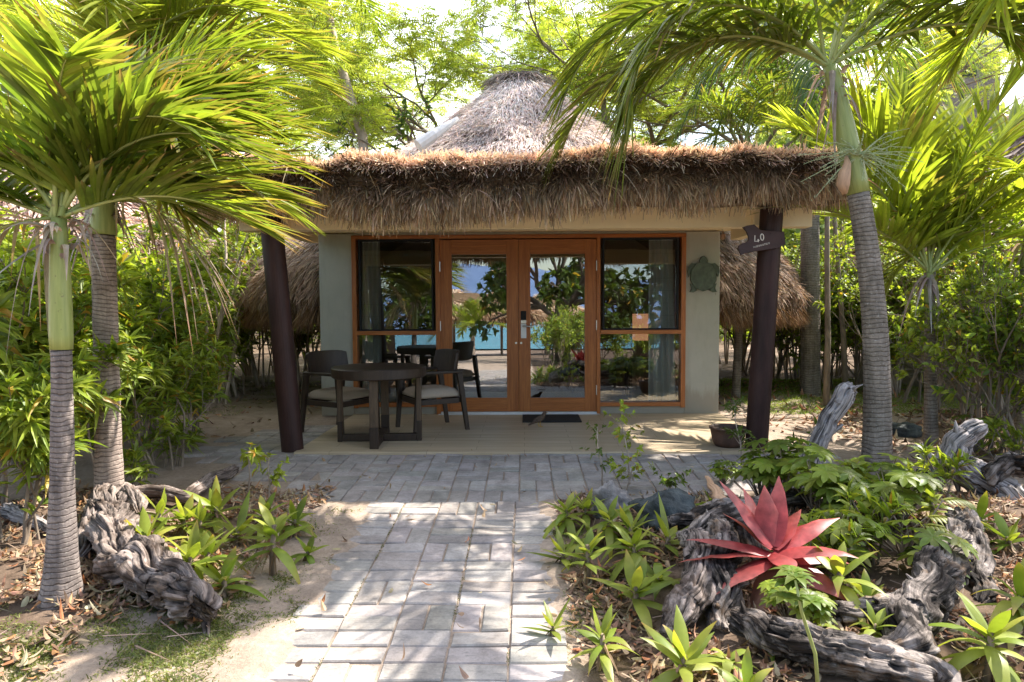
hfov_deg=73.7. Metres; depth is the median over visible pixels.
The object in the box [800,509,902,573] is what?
umbrella plant
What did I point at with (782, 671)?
leaf litter
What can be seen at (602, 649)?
rosette plant
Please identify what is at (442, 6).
sky
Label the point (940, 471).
shrub
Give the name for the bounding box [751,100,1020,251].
hillside woodland
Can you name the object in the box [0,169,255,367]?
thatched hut
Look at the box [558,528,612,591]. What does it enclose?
rosette plant
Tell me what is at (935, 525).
split leaf plant
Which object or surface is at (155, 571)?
driftwood log
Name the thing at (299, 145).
flame tree
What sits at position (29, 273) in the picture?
shrub
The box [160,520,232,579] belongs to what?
rosette plant
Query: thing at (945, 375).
shrub
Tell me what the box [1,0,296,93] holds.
flame tree
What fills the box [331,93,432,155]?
broadleaf tree
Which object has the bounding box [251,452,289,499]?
sapling
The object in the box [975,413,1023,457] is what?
shrub
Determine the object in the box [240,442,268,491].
sapling
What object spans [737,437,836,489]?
umbrella plant
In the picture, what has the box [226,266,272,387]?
understorey tree
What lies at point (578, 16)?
flame tree
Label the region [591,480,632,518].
rock
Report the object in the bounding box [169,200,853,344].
woodland
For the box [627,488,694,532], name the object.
rock
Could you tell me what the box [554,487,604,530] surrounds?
rosette plant
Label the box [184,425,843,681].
paving
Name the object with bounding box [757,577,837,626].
umbrella plant
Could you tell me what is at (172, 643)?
grass
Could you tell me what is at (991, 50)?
flame tree
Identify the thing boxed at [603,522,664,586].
rosette plant
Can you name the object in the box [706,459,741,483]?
umbrella plant
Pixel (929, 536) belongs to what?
umbrella plant
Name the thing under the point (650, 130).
flame tree
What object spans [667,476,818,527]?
driftwood log
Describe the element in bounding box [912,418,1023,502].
driftwood stump
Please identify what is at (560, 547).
rosette plant
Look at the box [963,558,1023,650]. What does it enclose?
rosette plant
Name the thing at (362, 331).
window
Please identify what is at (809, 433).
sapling
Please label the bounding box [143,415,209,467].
shrub
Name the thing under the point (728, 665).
rosette plant
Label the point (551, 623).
rosette plant
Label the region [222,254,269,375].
understorey tree
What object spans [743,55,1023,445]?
palm tree
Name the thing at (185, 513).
rosette plant
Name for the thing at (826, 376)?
sapling tree
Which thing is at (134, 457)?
shrub
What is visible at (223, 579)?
rosette plant
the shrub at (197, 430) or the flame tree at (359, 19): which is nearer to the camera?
the shrub at (197, 430)
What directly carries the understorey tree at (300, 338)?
on the ground at (264, 650)
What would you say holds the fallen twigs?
on the ground at (264, 650)
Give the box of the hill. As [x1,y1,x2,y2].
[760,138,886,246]
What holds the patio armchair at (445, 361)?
on the terrace floor
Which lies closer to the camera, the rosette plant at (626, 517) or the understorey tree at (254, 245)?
the rosette plant at (626, 517)
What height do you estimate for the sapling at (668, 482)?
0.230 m
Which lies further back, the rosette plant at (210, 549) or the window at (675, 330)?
the window at (675, 330)
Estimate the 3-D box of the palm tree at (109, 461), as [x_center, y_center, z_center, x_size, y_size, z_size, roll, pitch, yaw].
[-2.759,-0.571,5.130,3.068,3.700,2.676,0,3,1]
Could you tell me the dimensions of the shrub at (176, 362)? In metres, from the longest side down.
1.564 x 1.553 x 1.365 m
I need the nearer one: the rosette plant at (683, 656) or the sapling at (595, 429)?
the rosette plant at (683, 656)
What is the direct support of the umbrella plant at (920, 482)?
on the ground at (264, 650)
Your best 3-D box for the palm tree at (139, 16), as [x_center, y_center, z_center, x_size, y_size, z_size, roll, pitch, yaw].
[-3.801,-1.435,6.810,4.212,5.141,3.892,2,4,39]
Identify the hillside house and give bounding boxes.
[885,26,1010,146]
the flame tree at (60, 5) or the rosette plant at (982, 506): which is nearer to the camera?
the rosette plant at (982, 506)
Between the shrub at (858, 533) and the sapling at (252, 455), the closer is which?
the shrub at (858, 533)
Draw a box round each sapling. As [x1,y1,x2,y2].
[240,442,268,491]
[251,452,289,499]
[579,420,614,485]
[603,399,644,484]
[609,444,654,489]
[653,466,690,487]
[721,396,754,467]
[784,416,816,452]
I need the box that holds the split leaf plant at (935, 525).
[822,490,974,555]
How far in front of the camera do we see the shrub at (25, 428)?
3.94 m
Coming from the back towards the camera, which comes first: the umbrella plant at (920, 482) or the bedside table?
the bedside table
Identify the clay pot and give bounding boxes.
[709,423,746,447]
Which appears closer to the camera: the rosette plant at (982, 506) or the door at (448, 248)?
the rosette plant at (982, 506)
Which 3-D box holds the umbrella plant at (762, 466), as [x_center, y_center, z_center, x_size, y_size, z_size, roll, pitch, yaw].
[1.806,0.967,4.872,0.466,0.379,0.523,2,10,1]
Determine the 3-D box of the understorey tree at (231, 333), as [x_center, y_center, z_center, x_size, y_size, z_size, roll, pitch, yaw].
[-4.197,-0.418,9.676,1.605,2.818,1.804,1,3,23]
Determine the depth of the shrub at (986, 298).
6.24 m
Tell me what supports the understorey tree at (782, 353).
on the ground at (264, 650)
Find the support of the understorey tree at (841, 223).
on the ground at (264, 650)
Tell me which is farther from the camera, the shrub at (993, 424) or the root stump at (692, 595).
the shrub at (993, 424)
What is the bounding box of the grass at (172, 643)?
[0,377,1012,681]
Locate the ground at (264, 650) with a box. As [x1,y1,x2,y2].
[0,328,1023,681]
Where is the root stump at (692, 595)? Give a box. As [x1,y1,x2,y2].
[658,502,765,637]
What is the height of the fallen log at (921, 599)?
0.318 m
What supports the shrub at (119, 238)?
on the ground at (264, 650)
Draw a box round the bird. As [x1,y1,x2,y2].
[528,411,546,426]
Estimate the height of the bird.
0.164 m
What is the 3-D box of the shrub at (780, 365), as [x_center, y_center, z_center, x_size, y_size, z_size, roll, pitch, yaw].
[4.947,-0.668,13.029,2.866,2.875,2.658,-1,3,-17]
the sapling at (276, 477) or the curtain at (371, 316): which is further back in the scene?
the curtain at (371, 316)
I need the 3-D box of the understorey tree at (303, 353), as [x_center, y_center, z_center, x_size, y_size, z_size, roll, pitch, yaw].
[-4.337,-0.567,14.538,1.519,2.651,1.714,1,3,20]
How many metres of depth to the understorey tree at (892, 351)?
10.10 m
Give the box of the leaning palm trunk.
[238,0,390,152]
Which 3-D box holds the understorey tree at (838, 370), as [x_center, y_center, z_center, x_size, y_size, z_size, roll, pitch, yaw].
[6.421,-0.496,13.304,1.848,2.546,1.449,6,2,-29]
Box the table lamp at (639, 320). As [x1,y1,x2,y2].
[632,314,647,356]
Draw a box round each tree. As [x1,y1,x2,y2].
[0,0,326,609]
[0,0,358,263]
[0,0,460,237]
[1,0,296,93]
[10,0,337,486]
[65,22,396,235]
[124,199,260,413]
[128,221,261,403]
[139,198,226,262]
[199,244,253,396]
[201,224,262,379]
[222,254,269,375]
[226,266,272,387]
[232,3,613,158]
[255,237,317,358]
[259,265,320,393]
[262,0,700,160]
[267,341,273,372]
[294,278,320,370]
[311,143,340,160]
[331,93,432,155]
[407,0,775,148]
[462,0,954,148]
[495,0,952,152]
[533,0,1023,479]
[652,67,825,398]
[658,0,990,395]
[682,0,1023,148]
[719,317,752,372]
[719,321,730,363]
[723,62,881,406]
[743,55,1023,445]
[771,51,886,382]
[775,254,823,379]
[775,328,793,366]
[779,229,852,383]
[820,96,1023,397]
[820,191,909,383]
[820,251,851,375]
[831,141,1023,440]
[835,235,920,395]
[864,0,1023,117]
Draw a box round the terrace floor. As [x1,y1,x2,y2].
[294,413,787,454]
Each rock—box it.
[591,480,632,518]
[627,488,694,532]
[892,422,922,437]
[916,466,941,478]
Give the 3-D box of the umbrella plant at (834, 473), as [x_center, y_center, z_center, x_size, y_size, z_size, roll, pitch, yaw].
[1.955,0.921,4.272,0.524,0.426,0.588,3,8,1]
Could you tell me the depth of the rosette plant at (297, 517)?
4.26 m
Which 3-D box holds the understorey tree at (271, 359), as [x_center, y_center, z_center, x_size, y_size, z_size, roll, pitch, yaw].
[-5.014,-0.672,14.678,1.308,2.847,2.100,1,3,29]
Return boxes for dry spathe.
[836,156,850,194]
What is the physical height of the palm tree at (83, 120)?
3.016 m
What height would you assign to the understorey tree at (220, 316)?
3.102 m
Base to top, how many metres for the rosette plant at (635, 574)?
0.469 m
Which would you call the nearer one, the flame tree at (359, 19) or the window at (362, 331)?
the window at (362, 331)
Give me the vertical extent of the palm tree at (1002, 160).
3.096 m
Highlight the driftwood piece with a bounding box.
[0,502,46,531]
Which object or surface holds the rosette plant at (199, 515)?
on the ground at (264, 650)
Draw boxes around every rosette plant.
[124,505,188,541]
[138,487,185,537]
[157,494,219,535]
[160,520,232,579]
[174,498,221,543]
[175,475,249,536]
[178,526,247,573]
[192,546,269,601]
[214,490,279,548]
[232,491,287,543]
[233,502,310,584]
[280,495,316,545]
[291,536,328,564]
[521,597,570,641]
[526,523,584,569]
[540,492,589,538]
[552,532,603,554]
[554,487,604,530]
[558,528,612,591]
[566,604,640,681]
[581,496,638,558]
[590,549,680,636]
[600,501,661,562]
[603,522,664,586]
[632,492,688,557]
[640,605,725,681]
[642,563,679,599]
[695,488,712,505]
[698,648,759,679]
[709,646,772,681]
[809,617,839,629]
[810,541,887,631]
[844,569,883,601]
[848,600,895,637]
[914,485,953,522]
[928,590,1023,681]
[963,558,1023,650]
[968,491,1002,532]
[981,510,1023,555]
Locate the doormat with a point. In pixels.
(552, 418)
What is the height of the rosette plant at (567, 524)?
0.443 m
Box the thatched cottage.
[185,63,882,452]
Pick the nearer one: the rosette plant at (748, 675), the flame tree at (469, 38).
the rosette plant at (748, 675)
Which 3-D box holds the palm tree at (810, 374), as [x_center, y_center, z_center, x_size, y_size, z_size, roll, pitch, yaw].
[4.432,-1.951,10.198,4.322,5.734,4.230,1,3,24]
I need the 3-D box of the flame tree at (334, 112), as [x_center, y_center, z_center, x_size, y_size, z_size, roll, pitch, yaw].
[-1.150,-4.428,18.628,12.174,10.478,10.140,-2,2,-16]
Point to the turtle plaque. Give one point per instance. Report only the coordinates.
(703, 273)
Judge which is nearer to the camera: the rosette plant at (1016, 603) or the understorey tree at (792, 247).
the rosette plant at (1016, 603)
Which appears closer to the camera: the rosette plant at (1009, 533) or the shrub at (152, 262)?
the rosette plant at (1009, 533)
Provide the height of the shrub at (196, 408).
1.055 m
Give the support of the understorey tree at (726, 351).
on the ground at (264, 650)
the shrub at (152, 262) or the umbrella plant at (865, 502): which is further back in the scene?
the shrub at (152, 262)
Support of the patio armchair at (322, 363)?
on the terrace floor
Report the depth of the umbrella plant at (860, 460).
4.33 m
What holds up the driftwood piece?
on the ground at (264, 650)
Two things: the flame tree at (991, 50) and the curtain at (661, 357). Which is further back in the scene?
the flame tree at (991, 50)
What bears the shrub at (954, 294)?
on the ground at (264, 650)
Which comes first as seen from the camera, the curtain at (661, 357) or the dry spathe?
the dry spathe
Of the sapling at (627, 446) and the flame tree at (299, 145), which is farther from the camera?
the flame tree at (299, 145)
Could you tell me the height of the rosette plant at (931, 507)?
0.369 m
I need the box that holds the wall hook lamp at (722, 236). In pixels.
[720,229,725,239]
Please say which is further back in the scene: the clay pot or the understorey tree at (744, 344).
the understorey tree at (744, 344)
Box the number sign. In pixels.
[738,224,785,254]
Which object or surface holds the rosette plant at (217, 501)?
on the ground at (264, 650)
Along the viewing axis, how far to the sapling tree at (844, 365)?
10.28 m
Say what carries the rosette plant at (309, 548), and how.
on the ground at (264, 650)
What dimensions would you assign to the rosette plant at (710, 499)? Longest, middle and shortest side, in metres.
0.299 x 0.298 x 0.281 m
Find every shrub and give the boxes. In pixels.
[0,168,146,288]
[0,193,140,506]
[0,341,108,553]
[3,262,135,471]
[7,235,192,487]
[7,256,182,415]
[9,216,240,462]
[74,297,240,477]
[80,422,93,454]
[116,240,237,433]
[122,440,159,485]
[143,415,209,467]
[163,427,204,452]
[164,349,223,434]
[719,233,846,378]
[770,507,882,580]
[775,260,905,390]
[804,474,921,564]
[812,217,999,403]
[886,437,982,497]
[887,217,1022,421]
[887,264,1011,417]
[889,221,1023,452]
[898,308,958,380]
[929,265,1023,453]
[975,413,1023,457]
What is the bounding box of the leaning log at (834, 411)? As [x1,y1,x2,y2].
[797,382,862,476]
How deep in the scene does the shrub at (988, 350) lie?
6.04 m
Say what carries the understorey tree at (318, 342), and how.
on the ground at (264, 650)
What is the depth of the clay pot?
6.37 m
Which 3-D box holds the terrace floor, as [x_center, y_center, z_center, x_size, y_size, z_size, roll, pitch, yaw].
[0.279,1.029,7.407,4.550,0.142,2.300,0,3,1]
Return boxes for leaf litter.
[0,377,1023,681]
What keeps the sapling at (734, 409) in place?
on the paving
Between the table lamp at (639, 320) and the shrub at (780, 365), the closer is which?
the table lamp at (639, 320)
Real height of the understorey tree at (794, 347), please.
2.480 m
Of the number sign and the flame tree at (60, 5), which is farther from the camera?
the flame tree at (60, 5)
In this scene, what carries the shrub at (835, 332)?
on the ground at (264, 650)
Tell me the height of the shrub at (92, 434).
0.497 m
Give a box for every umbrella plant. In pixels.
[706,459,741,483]
[730,448,795,495]
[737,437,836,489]
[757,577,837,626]
[783,452,868,511]
[794,475,901,520]
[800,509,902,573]
[835,453,927,510]
[860,462,946,533]
[883,519,978,584]
[949,414,1003,454]
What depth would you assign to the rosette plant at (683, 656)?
2.62 m
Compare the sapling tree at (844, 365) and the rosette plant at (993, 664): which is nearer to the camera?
the rosette plant at (993, 664)
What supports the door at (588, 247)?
in the thatched cottage
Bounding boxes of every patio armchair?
[300,350,380,433]
[395,349,469,432]
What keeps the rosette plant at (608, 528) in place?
on the ground at (264, 650)
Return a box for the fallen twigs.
[0,491,1023,681]
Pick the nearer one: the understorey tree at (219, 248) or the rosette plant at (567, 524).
the rosette plant at (567, 524)
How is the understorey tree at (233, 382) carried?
on the ground at (264, 650)
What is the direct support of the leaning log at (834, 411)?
on the ground at (264, 650)
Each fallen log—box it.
[727,601,961,681]
[823,506,999,656]
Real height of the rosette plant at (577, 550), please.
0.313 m
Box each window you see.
[357,239,436,406]
[600,237,680,405]
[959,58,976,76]
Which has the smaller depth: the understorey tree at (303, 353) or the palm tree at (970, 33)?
the palm tree at (970, 33)
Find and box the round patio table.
[331,363,425,448]
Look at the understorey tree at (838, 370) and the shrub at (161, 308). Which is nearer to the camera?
the shrub at (161, 308)
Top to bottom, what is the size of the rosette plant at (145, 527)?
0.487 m
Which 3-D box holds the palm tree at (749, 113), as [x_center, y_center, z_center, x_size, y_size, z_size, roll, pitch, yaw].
[3.460,-1.346,9.734,2.747,4.581,2.218,-1,3,-19]
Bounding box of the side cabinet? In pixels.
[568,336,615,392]
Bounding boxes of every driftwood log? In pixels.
[77,464,239,635]
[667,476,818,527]
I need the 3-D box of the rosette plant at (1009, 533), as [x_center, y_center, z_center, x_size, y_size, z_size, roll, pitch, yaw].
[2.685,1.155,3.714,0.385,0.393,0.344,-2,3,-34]
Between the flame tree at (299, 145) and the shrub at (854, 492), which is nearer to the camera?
the shrub at (854, 492)
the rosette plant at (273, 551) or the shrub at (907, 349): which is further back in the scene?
the shrub at (907, 349)
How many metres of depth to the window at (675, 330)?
8.38 m
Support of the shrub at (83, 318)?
on the ground at (264, 650)
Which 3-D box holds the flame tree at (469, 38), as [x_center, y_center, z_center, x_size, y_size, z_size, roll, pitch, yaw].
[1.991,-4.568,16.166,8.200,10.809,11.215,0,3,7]
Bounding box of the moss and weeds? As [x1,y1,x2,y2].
[309,507,571,681]
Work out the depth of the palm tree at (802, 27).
5.25 m
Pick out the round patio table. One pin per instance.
(373, 374)
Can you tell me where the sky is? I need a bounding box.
[2,0,1023,247]
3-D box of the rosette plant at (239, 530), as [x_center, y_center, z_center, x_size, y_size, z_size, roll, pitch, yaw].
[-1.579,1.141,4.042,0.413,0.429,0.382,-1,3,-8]
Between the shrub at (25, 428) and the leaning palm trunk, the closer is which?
the shrub at (25, 428)
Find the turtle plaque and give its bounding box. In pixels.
[687,256,718,291]
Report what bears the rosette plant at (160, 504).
on the ground at (264, 650)
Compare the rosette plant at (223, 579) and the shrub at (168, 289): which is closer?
the rosette plant at (223, 579)
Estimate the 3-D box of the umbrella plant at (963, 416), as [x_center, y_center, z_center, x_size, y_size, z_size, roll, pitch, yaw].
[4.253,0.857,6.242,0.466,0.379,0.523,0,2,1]
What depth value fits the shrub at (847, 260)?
9.46 m
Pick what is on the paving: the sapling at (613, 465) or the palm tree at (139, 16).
the sapling at (613, 465)
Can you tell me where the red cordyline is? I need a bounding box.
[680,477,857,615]
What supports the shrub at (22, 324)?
on the ground at (264, 650)
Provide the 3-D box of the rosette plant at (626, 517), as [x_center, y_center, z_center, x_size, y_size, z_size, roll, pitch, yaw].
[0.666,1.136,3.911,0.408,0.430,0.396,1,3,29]
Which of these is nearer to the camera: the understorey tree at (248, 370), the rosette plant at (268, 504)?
the rosette plant at (268, 504)
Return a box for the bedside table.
[623,356,647,398]
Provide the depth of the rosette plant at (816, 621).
2.85 m
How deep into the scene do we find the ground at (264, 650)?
3.67 m
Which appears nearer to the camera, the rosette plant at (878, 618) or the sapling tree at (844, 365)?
the rosette plant at (878, 618)
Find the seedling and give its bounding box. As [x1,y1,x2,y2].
[767,565,830,681]
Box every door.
[439,239,518,411]
[518,239,596,410]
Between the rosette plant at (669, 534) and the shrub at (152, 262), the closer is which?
the rosette plant at (669, 534)
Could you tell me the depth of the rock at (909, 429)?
7.10 m
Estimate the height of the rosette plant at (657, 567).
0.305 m
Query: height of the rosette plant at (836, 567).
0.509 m
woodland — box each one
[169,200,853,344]
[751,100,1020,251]
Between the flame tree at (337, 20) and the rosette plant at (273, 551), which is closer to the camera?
the rosette plant at (273, 551)
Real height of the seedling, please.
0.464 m
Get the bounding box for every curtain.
[362,242,381,401]
[648,240,675,400]
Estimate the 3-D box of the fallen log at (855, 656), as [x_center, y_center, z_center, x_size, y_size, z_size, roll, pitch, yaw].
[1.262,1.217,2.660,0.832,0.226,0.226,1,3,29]
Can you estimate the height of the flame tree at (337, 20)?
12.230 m
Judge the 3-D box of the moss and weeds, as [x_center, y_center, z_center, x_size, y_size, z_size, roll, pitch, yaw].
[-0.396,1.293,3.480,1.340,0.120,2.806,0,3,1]
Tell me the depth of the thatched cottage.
8.40 m
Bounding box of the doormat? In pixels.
[523,414,581,422]
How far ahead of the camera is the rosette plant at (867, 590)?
3.07 m

